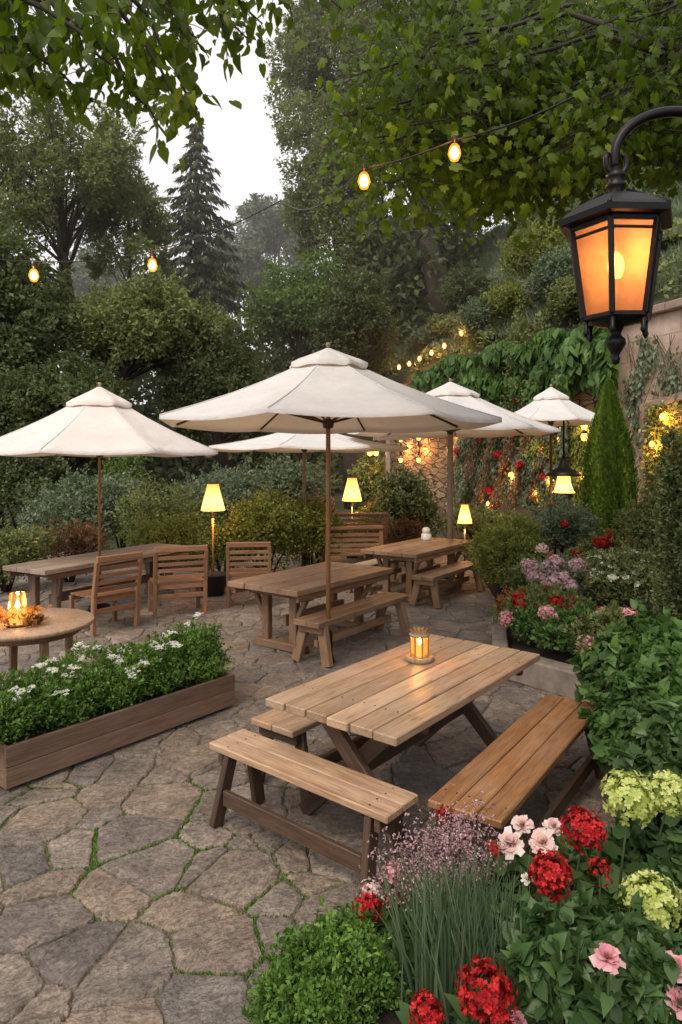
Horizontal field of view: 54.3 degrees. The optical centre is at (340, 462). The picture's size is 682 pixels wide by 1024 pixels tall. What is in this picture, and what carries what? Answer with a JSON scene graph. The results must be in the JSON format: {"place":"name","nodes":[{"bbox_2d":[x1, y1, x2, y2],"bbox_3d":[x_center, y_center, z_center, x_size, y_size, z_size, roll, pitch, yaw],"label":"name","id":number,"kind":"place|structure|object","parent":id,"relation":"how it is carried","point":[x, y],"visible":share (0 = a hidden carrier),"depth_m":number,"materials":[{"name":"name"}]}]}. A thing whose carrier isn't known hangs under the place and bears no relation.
{"place":"outdoors","nodes":[
{"label":"outdoors","id":0,"kind":"place"},
{"bbox_2d":[0,0,596,413],"label":"sky","id":1,"kind":"structure","parent":0,"point":[241,145],"materials":[{"name":"white"}]},
{"bbox_2d":[0,551,603,1023],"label":"patio base","id":2,"kind":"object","parent":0,"point":[128,927],"visible":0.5,"depth_m":3.41,"materials":[{"name":"soil"}]},
{"bbox_2d":[156,454,275,536],"bbox_3d":[-2.925,0.934,15.486,2.916,2.296,2.603,0,0,0],"label":"shrub","id":3,"kind":"object","parent":2,"relation":"on","point":[233,489],"visible":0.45,"depth_m":15.15,"materials":[{"name":"green plant"}]},
{"bbox_2d":[241,897,414,1023],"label":"boxwood","id":4,"kind":"object","parent":2,"relation":"on","point":[326,969],"visible":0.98,"depth_m":2.22,"materials":[{"name":"green plant"}]},
{"bbox_2d":[360,464,442,537],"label":"shrub","id":5,"kind":"object","parent":2,"relation":"on","point":[408,495],"visible":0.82,"depth_m":14.79,"materials":[{"name":"green plant"}]},
{"bbox_2d":[0,551,622,1023],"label":"flagstone patio","id":6,"kind":"structure","parent":0,"point":[130,973],"depth_m":3.67,"materials":[{"name":"grey stone"}]},
{"bbox_2d":[0,518,58,591],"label":"shrub","id":7,"kind":"object","parent":6,"relation":"on","point":[17,546],"visible":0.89,"depth_m":10.43,"materials":[{"name":"green plant"}]},
{"bbox_2d":[0,608,94,681],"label":"round table","id":8,"kind":"object","parent":6,"relation":"on","point":[67,624],"visible":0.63,"depth_m":5.48,"materials":[{"name":"brown wood"}]},
{"bbox_2d":[36,518,114,581],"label":"shrub","id":9,"kind":"object","parent":6,"relation":"on","point":[75,540],"visible":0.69,"depth_m":11.21,"materials":[{"name":"brown plant"}]},
{"bbox_2d":[15,461,157,552],"bbox_3d":[-5.231,1.023,13.577,2.805,2.122,2.053,0,0,0],"label":"shrub","id":10,"kind":"object","parent":6,"relation":"on","point":[74,498],"visible":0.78,"depth_m":13.20,"materials":[{"name":"green plant"}]},
{"bbox_2d":[3,543,188,607],"bbox_3d":[-3.285,1.672,9.378,0.800,0.746,2.704,0,0,28],"label":"trestle table","id":11,"kind":"object","parent":6,"relation":"on","point":[57,571],"visible":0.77,"depth_m":8.65,"materials":[{"name":"brown wood"}]},
{"bbox_2d":[69,551,143,636],"bbox_3d":[-2.884,1.575,8.190,0.601,0.951,0.650,0,0,37],"label":"wooden chair","id":12,"kind":"object","parent":6,"relation":"on","point":[95,594],"visible":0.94,"depth_m":8.06,"materials":[{"name":"brown wood"}]},
{"bbox_2d":[0,382,217,611],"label":"patio umbrella","id":13,"kind":"object","parent":6,"relation":"on","point":[99,421],"visible":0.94,"depth_m":8.52,"materials":[{"name":"beige fabric"}]},
{"bbox_2d":[0,668,234,789],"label":"planter box","id":14,"kind":"object","parent":6,"relation":"on","point":[36,755],"visible":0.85,"depth_m":4.66,"materials":[{"name":"brown wood"}]},
{"bbox_2d":[0,666,77,749],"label":"white flowering plant","id":15,"kind":"object","parent":14,"relation":"in","point":[15,701],"visible":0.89,"depth_m":4.33,"materials":[{"name":"green plant"}]},
{"bbox_2d":[11,636,116,730],"bbox_3d":[-1.989,1.564,4.764,0.698,0.642,0.809,0,0,19],"label":"white flowering plant","id":16,"kind":"object","parent":14,"relation":"in","point":[76,687],"visible":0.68,"depth_m":4.65,"materials":[{"name":"green plant"}]},
{"bbox_2d":[66,640,161,715],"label":"white flowering plant","id":17,"kind":"object","parent":14,"relation":"in","point":[129,680],"visible":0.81,"depth_m":4.87,"materials":[{"name":"green plant"}]},
{"bbox_2d":[116,628,198,700],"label":"white flowering plant","id":18,"kind":"object","parent":14,"relation":"in","point":[165,662],"visible":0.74,"depth_m":5.17,"materials":[{"name":"green plant"}]},
{"bbox_2d":[162,612,235,687],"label":"white flowering plant","id":19,"kind":"object","parent":14,"relation":"in","point":[206,656],"visible":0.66,"depth_m":5.51,"materials":[{"name":"green plant"}]},
{"bbox_2d":[116,502,205,575],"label":"shrub","id":20,"kind":"object","parent":6,"relation":"on","point":[163,533],"visible":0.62,"depth_m":11.26,"materials":[{"name":"green plant"}]},
{"bbox_2d":[111,471,226,568],"bbox_3d":[-3.370,1.112,13.064,2.122,1.943,1.804,0,0,-26],"label":"shrub","id":21,"kind":"object","parent":6,"relation":"on","point":[160,505],"visible":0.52,"depth_m":12.71,"materials":[{"name":"green plant"}]},
{"bbox_2d":[0,0,346,175],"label":"broadleaf tree","id":22,"kind":"object","parent":6,"relation":"on","point":[58,26],"visible":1,"depth_m":3.09,"materials":[{"name":"green plant"}]},
{"bbox_2d":[148,545,208,618],"bbox_3d":[-2.213,1.575,9.028,0.710,0.951,0.601,0,0,-23],"label":"wooden chair","id":23,"kind":"object","parent":6,"relation":"on","point":[196,580],"visible":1,"depth_m":8.82,"materials":[{"name":"brown wood"}]},
{"bbox_2d":[0,735,358,1023],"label":"moss","id":24,"kind":"object","parent":6,"relation":"on","point":[185,822],"visible":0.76,"depth_m":3.35,"materials":[{"name":"green plant"}]},
{"bbox_2d":[186,514,259,585],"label":"shrub","id":25,"kind":"object","parent":6,"relation":"on","point":[218,548],"visible":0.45,"depth_m":10.84,"materials":[{"name":"green plant"}]},
{"bbox_2d":[226,542,270,607],"bbox_3d":[-1.324,1.581,9.583,0.630,0.941,0.601,0,0,-7],"label":"wooden chair","id":26,"kind":"object","parent":6,"relation":"on","point":[235,573],"visible":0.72,"depth_m":9.32,"materials":[{"name":"brown wood"}]},
{"bbox_2d":[206,478,324,572],"bbox_3d":[-1.186,1.169,11.206,2.064,1.826,1.571,0,0,0],"label":"shrub","id":27,"kind":"object","parent":6,"relation":"on","point":[265,520],"visible":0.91,"depth_m":10.90,"materials":[{"name":"green plant"}]},
{"bbox_2d":[209,433,407,566],"bbox_3d":[-0.673,0.633,12.200,3.515,2.833,3.515,0,0,-14],"label":"patio umbrella","id":28,"kind":"object","parent":6,"relation":"on","point":[289,443],"visible":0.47,"depth_m":11.36,"materials":[{"name":"beige fabric"}]},
{"bbox_2d":[228,561,392,653],"bbox_3d":[-0.298,1.677,7.807,0.999,0.736,1.879,0,0,36],"label":"trestle table","id":29,"kind":"object","parent":6,"relation":"on","point":[304,585],"visible":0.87,"depth_m":7.41,"materials":[{"name":"brown wood"}]},
{"bbox_2d":[251,709,369,800],"bbox_3d":[-0.024,1.824,4.569,0.496,0.449,1.300,0,0,38],"label":"bench","id":30,"kind":"object","parent":6,"relation":"on","point":[285,727],"visible":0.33,"depth_m":4.11,"materials":[{"name":"brown wood"}]},
{"bbox_2d":[275,495,348,567],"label":"shrub","id":31,"kind":"object","parent":6,"relation":"on","point":[318,517],"visible":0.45,"depth_m":11.57,"materials":[{"name":"green plant"}]},
{"bbox_2d":[209,729,417,898],"bbox_3d":[-0.192,1.829,3.532,1.262,0.440,0.406,0,0,40],"label":"bench","id":32,"kind":"object","parent":6,"relation":"on","point":[257,755],"visible":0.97,"depth_m":3.40,"materials":[{"name":"brown wood"}]},
{"bbox_2d":[159,342,501,663],"bbox_3d":[-0.130,0.413,6.780,3.184,3.273,3.184,0,0,-8],"label":"patio umbrella","id":33,"kind":"object","parent":6,"relation":"on","point":[328,391],"visible":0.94,"depth_m":6.26,"materials":[{"name":"beige fabric"}]},
{"bbox_2d":[292,592,410,667],"bbox_3d":[0.161,1.821,7.380,0.496,0.463,1.758,0,0,36],"label":"bench","id":34,"kind":"object","parent":6,"relation":"on","point":[318,623],"visible":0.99,"depth_m":7.13,"materials":[{"name":"brown wood"}]},
{"bbox_2d":[373,894,428,984],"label":"leafy plant","id":35,"kind":"object","parent":6,"relation":"on","point":[390,946],"visible":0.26,"depth_m":2.44,"materials":[{"name":"green plant"}]},
{"bbox_2d":[359,801,450,943],"bbox_3d":[0.256,1.658,2.613,0.363,0.546,0.504,0,0,12],"label":"wispy flower spray","id":36,"kind":"object","parent":35,"relation":"on","point":[413,861],"visible":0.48,"depth_m":2.61,"materials":[{"name":"pink plant"}]},
{"bbox_2d":[266,634,539,869],"bbox_3d":[0.470,1.683,4.098,0.889,0.768,1.777,0,0,38],"label":"picnic table","id":37,"kind":"object","parent":6,"relation":"on","point":[391,703],"visible":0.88,"depth_m":3.81,"materials":[{"name":"brown wood"}]},
{"bbox_2d":[360,537,473,601],"bbox_3d":[1.262,1.672,10.543,0.950,0.746,2.097,0,0,34],"label":"trestle table","id":38,"kind":"object","parent":6,"relation":"on","point":[417,551],"visible":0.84,"depth_m":10.06,"materials":[{"name":"brown wood"}]},
{"bbox_2d":[409,561,484,608],"bbox_3d":[1.631,1.826,10.066,0.496,0.453,1.753,0,0,34],"label":"bench","id":39,"kind":"object","parent":6,"relation":"on","point":[430,578],"visible":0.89,"depth_m":9.68,"materials":[{"name":"brown wood"}]},
{"bbox_2d":[347,378,560,578],"bbox_3d":[1.887,0.298,11.500,3.369,3.503,3.369,0,0,-10],"label":"patio umbrella","id":40,"kind":"object","parent":6,"relation":"on","point":[512,424],"visible":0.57,"depth_m":11.41,"materials":[{"name":"white fabric"}]},
{"bbox_2d":[427,694,608,868],"bbox_3d":[1.069,1.824,3.785,0.506,0.450,1.774,0,0,35],"label":"bench","id":41,"kind":"object","parent":6,"relation":"on","point":[515,763],"visible":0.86,"depth_m":3.56,"materials":[{"name":"orange wood"}]},
{"bbox_2d":[492,615,589,702],"bbox_3d":[1.775,1.930,6.779,0.722,0.258,2.430,0,0,-8],"label":"stone edging","id":42,"kind":"object","parent":6,"relation":"on","point":[552,676],"visible":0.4,"depth_m":5.96,"materials":[{"name":"stone"}]},
{"bbox_2d":[0,167,681,550],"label":"hillside ground","id":43,"kind":"structure","parent":0,"point":[400,379],"depth_m":23.04,"materials":[{"name":"green plant"}]},
{"bbox_2d":[0,415,83,534],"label":"shrub","id":44,"kind":"object","parent":43,"relation":"on","point":[12,492],"visible":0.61,"depth_m":15.92,"materials":[{"name":"green plant"}]},
{"bbox_2d":[0,209,88,528],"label":"tree","id":45,"kind":"object","parent":43,"relation":"on","point":[36,320],"visible":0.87,"depth_m":18.28,"materials":[{"name":"green plant"}]},
{"bbox_2d":[0,344,137,533],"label":"tree","id":46,"kind":"object","parent":43,"relation":"on","point":[49,388],"visible":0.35,"depth_m":16.62,"materials":[{"name":"green plant"}]},
{"bbox_2d":[0,66,158,476],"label":"tree","id":47,"kind":"object","parent":43,"relation":"on","point":[98,170],"visible":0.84,"depth_m":23.30,"materials":[{"name":"green plant"}]},
{"bbox_2d":[79,152,177,399],"bbox_3d":[-8.739,-5.738,27.093,3.871,14.175,3.620,0,0,-40],"label":"tree","id":48,"kind":"object","parent":43,"relation":"on","point":[156,231],"visible":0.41,"depth_m":26.74,"materials":[{"name":"green plant"}]},
{"bbox_2d":[70,259,245,479],"bbox_3d":[-5.752,-2.102,20.191,4.795,7.905,4.804,0,0,-40],"label":"tree","id":49,"kind":"object","parent":43,"relation":"on","point":[132,323],"visible":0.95,"depth_m":19.09,"materials":[{"name":"green plant"}]},
{"bbox_2d":[133,122,279,369],"bbox_3d":[-7.226,-9.380,33.842,8.451,16.287,9.526,0,0,0],"label":"conifer tree","id":50,"kind":"object","parent":43,"relation":"on","point":[192,217],"visible":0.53,"depth_m":33.68,"materials":[{"name":"green plant"}]},
{"bbox_2d":[152,325,273,523],"bbox_3d":[-3.477,-1.038,19.996,4.198,5.770,4.023,0,0,0],"label":"tree","id":51,"kind":"object","parent":43,"relation":"on","point":[205,377],"visible":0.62,"depth_m":19.22,"materials":[{"name":"green plant"}]},
{"bbox_2d":[203,226,276,328],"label":"distant tree","id":52,"kind":"object","parent":43,"relation":"on","point":[253,263],"visible":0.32,"depth_m":54.62,"materials":[{"name":"green plant"}]},
{"bbox_2d":[0,177,484,495],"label":"undergrowth","id":53,"kind":"object","parent":43,"relation":"on","point":[275,365],"visible":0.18,"depth_m":27.11,"materials":[{"name":"green plant"}]},
{"bbox_2d":[228,193,315,348],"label":"distant tree","id":54,"kind":"object","parent":43,"relation":"on","point":[268,222],"visible":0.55,"depth_m":61.08,"materials":[{"name":"green plant"}]},
{"bbox_2d":[235,236,350,492],"bbox_3d":[-1.603,-3.793,27.339,5.223,10.283,4.492,0,0,0],"label":"tree","id":55,"kind":"object","parent":43,"relation":"on","point":[282,309],"visible":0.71,"depth_m":26.17,"materials":[{"name":"green plant"}]},
{"bbox_2d":[254,453,342,512],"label":"shrub","id":56,"kind":"object","parent":43,"relation":"on","point":[285,475],"visible":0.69,"depth_m":16.11,"materials":[{"name":"green plant"}]},
{"bbox_2d":[273,88,386,279],"bbox_3d":[-0.310,-9.355,29.109,5.192,13.566,4.422,0,0,0],"label":"tree","id":57,"kind":"object","parent":43,"relation":"on","point":[327,220],"visible":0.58,"depth_m":28.29,"materials":[{"name":"green plant"}]},
{"bbox_2d":[263,0,407,360],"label":"tree","id":58,"kind":"object","parent":43,"relation":"on","point":[312,30],"visible":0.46,"depth_m":29.63,"materials":[{"name":"green plant"}]},
{"bbox_2d":[303,266,402,509],"bbox_3d":[0.360,-2.596,23.122,3.519,8.476,3.599,0,0,0],"label":"tree","id":59,"kind":"object","parent":43,"relation":"on","point":[347,321],"visible":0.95,"depth_m":22.34,"materials":[{"name":"green plant"}]},
{"bbox_2d":[340,197,468,323],"bbox_3d":[2.479,-8.655,30.052,6.755,6.508,5.706,0,0,0],"label":"tree","id":60,"kind":"object","parent":43,"relation":"on","point":[405,268],"visible":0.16,"depth_m":28.68,"materials":[{"name":"green plant"}]},
{"bbox_2d":[432,260,494,312],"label":"shrub","id":61,"kind":"object","parent":43,"relation":"on","point":[459,289],"visible":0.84,"depth_m":23.51,"materials":[{"name":"green plant"}]},
{"bbox_2d":[349,0,594,316],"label":"tree","id":62,"kind":"object","parent":43,"relation":"on","point":[434,302],"visible":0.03,"depth_m":26.60,"materials":[{"name":"green plant"}]},
{"bbox_2d":[267,0,681,251],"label":"maple tree","id":63,"kind":"object","parent":43,"relation":"on","point":[621,76],"visible":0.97,"depth_m":4.63,"materials":[{"name":"green plant"}]},
{"bbox_2d":[445,288,503,344],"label":"shrub","id":64,"kind":"object","parent":43,"relation":"on","point":[473,317],"visible":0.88,"depth_m":20.41,"materials":[{"name":"green plant"}]},
{"bbox_2d":[377,379,617,512],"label":"stone wall","id":65,"kind":"structure","parent":43,"relation":"on","point":[433,456],"depth_m":22.00,"materials":[{"name":"beige stone"}]},
{"bbox_2d":[463,435,547,509],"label":"climbing vine","id":66,"kind":"object","parent":65,"relation":"attached to","point":[497,498],"visible":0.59,"depth_m":17.61,"materials":[{"name":"green plant"}]},
{"bbox_2d":[411,324,619,409],"bbox_3d":[4.092,-2.092,18.462,0.914,2.464,9.790,0,0,-20],"label":"climbing vine","id":67,"kind":"object","parent":65,"relation":"attached to","point":[573,362],"visible":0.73,"depth_m":16.36,"materials":[{"name":"green plant"}]},
{"bbox_2d":[453,398,580,509],"bbox_3d":[4.254,0.192,18.115,0.624,4.265,5.875,0,0,-21],"label":"climbing vine","id":68,"kind":"object","parent":65,"relation":"attached to","point":[459,450],"visible":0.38,"depth_m":18.10,"materials":[{"name":"green plant"}]},
{"bbox_2d":[518,425,591,508],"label":"climbing vine","id":69,"kind":"object","parent":65,"relation":"attached to","point":[576,444],"visible":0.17,"depth_m":15.63,"materials":[{"name":"green plant"}]},
{"bbox_2d":[478,278,536,333],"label":"shrub","id":70,"kind":"object","parent":43,"relation":"on","point":[506,296],"visible":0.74,"depth_m":19.40,"materials":[{"name":"green plant"}]},
{"bbox_2d":[364,155,681,375],"bbox_3d":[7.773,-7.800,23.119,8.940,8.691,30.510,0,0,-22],"label":"slope ground cover","id":71,"kind":"object","parent":43,"relation":"on","point":[453,347],"visible":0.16,"depth_m":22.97,"materials":[{"name":"green plant"}]},
{"bbox_2d":[496,299,550,493],"bbox_3d":[4.895,-1.207,17.487,1.666,6.280,2.908,0,0,0],"label":"shrub","id":72,"kind":"object","parent":43,"relation":"on","point":[520,329],"visible":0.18,"depth_m":17.15,"materials":[{"name":"green plant"}]},
{"bbox_2d":[493,215,568,282],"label":"shrub","id":73,"kind":"object","parent":43,"relation":"on","point":[515,257],"visible":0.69,"depth_m":20.65,"materials":[{"name":"green plant"}]},
{"bbox_2d":[512,241,573,316],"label":"shrub","id":74,"kind":"object","parent":43,"relation":"on","point":[555,262],"visible":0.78,"depth_m":17.57,"materials":[{"name":"green plant"}]},
{"bbox_2d":[618,298,681,502],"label":"garden wall","id":75,"kind":"structure","parent":43,"relation":"on","point":[665,321],"depth_m":13.57,"materials":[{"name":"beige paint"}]},
{"bbox_2d":[616,334,681,482],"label":"climbing vine","id":76,"kind":"object","parent":75,"relation":"attached to","point":[641,377],"visible":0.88,"depth_m":13.67,"materials":[{"name":"green plant"}]},
{"bbox_2d":[638,391,681,503],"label":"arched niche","id":77,"kind":"object","parent":75,"relation":"attached to","point":[648,408],"visible":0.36,"depth_m":13.35,"materials":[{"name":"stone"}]},
{"bbox_2d":[361,502,676,1023],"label":"garden bed","id":78,"kind":"object","parent":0,"point":[386,1016],"visible":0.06,"depth_m":6.87,"materials":[{"name":"soil"}]},
{"bbox_2d":[400,783,513,902],"bbox_3d":[0.445,1.590,2.603,0.407,0.681,0.411,0,0,0],"label":"wispy flower spray","id":79,"kind":"object","parent":78,"relation":"on","point":[455,847],"visible":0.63,"depth_m":2.58,"materials":[{"name":"pink plant"}]},
{"bbox_2d":[334,837,584,1023],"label":"ornamental grass","id":80,"kind":"object","parent":78,"relation":"on","point":[434,966],"depth_m":2.24,"materials":[{"name":"green plant"}]},
{"bbox_2d":[443,955,517,1023],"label":"red flower","id":81,"kind":"object","parent":78,"relation":"on","point":[469,1007],"visible":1,"depth_m":1.92,"materials":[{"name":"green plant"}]},
{"bbox_2d":[460,511,549,591],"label":"shrub","id":82,"kind":"object","parent":78,"relation":"on","point":[499,546],"visible":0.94,"depth_m":9.15,"materials":[{"name":"green plant"}]},
{"bbox_2d":[485,579,598,629],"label":"shrub","id":83,"kind":"object","parent":78,"relation":"on","point":[553,594],"visible":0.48,"depth_m":6.98,"materials":[{"name":"red plant"}]},
{"bbox_2d":[487,880,612,1023],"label":"leafy plant","id":84,"kind":"object","parent":78,"relation":"on","point":[547,997],"visible":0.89,"depth_m":2.08,"materials":[{"name":"green plant"}]},
{"bbox_2d":[527,848,573,902],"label":"red flower","id":85,"kind":"object","parent":78,"relation":"on","point":[552,876],"visible":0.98,"depth_m":2.26,"materials":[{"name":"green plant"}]},
{"bbox_2d":[514,384,594,502],"bbox_3d":[4.100,-0.004,13.000,2.002,3.059,2.002,0,0,-30],"label":"patio umbrella","id":86,"kind":"object","parent":78,"relation":"on","point":[551,406],"visible":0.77,"depth_m":12.64,"materials":[{"name":"white fabric"}]},
{"bbox_2d":[509,492,607,560],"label":"shrub","id":87,"kind":"object","parent":78,"relation":"on","point":[564,524],"visible":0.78,"depth_m":10.09,"materials":[{"name":"green plant"}]},
{"bbox_2d":[498,598,621,653],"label":"shrub","id":88,"kind":"object","parent":78,"relation":"on","point":[538,624],"visible":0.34,"depth_m":6.31,"materials":[{"name":"green plant"}]},
{"bbox_2d":[521,551,600,604],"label":"shrub","id":89,"kind":"object","parent":78,"relation":"on","point":[567,573],"visible":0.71,"depth_m":7.47,"materials":[{"name":"pink plant"}]},
{"bbox_2d":[559,805,607,890],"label":"red flower","id":90,"kind":"object","parent":78,"relation":"on","point":[591,826],"visible":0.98,"depth_m":2.42,"materials":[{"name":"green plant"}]},
{"bbox_2d":[556,599,652,654],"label":"shrub","id":91,"kind":"object","parent":78,"relation":"on","point":[588,628],"visible":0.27,"depth_m":5.90,"materials":[{"name":"green plant"}]},
{"bbox_2d":[579,942,634,1023],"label":"peony","id":92,"kind":"object","parent":78,"relation":"on","point":[605,957],"visible":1,"depth_m":1.88,"materials":[{"name":"pink plant"}]},
{"bbox_2d":[576,379,641,538],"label":"cypress","id":93,"kind":"object","parent":78,"relation":"on","point":[609,480],"visible":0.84,"depth_m":10.95,"materials":[{"name":"green plant"}]},
{"bbox_2d":[576,540,667,610],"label":"shrub","id":94,"kind":"object","parent":78,"relation":"on","point":[621,577],"visible":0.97,"depth_m":7.08,"materials":[{"name":"green plant"}]},
{"bbox_2d":[565,597,681,711],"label":"shrub","id":95,"kind":"object","parent":78,"relation":"on","point":[648,639],"visible":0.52,"depth_m":4.23,"materials":[{"name":"green plant"}]},
{"bbox_2d":[592,768,659,907],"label":"hydrangea","id":96,"kind":"object","parent":78,"relation":"on","point":[631,790],"visible":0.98,"depth_m":2.48,"materials":[{"name":"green plant"}]},
{"bbox_2d":[571,888,681,1023],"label":"leafy plant","id":97,"kind":"object","parent":78,"relation":"on","point":[650,972],"visible":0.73,"depth_m":2.01,"materials":[{"name":"green plant"}]},
{"bbox_2d":[574,654,681,776],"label":"shrub","id":98,"kind":"object","parent":78,"relation":"on","point":[607,725],"visible":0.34,"depth_m":3.72,"materials":[{"name":"green plant"}]},
{"bbox_2d":[609,461,666,596],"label":"shrub","id":99,"kind":"object","parent":78,"relation":"on","point":[640,521],"visible":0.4,"depth_m":8.15,"materials":[{"name":"green plant"}]},
{"bbox_2d":[605,811,681,933],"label":"leafy plant","id":100,"kind":"object","parent":78,"relation":"on","point":[637,849],"visible":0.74,"depth_m":2.62,"materials":[{"name":"green plant"}]},
{"bbox_2d":[607,686,681,832],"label":"shrub","id":101,"kind":"object","parent":78,"relation":"on","point":[655,746],"visible":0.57,"depth_m":3.00,"materials":[{"name":"green plant"}]},
{"bbox_2d":[617,868,681,935],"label":"hydrangea","id":102,"kind":"object","parent":78,"relation":"on","point":[654,901],"visible":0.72,"depth_m":2.27,"materials":[{"name":"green plant"}]},
{"bbox_2d":[642,769,681,871],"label":"hydrangea","id":103,"kind":"object","parent":78,"relation":"on","point":[668,781],"visible":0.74,"depth_m":2.58,"materials":[{"name":"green plant"}]},
{"bbox_2d":[648,418,681,619],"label":"shrub","id":104,"kind":"object","parent":78,"relation":"on","point":[668,540],"visible":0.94,"depth_m":4.63,"materials":[{"name":"green plant"}]},
{"bbox_2d":[559,106,681,364],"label":"wall lantern","id":105,"kind":"object","parent":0,"point":[613,235],"depth_m":2.40,"materials":[{"name":"black metal"}]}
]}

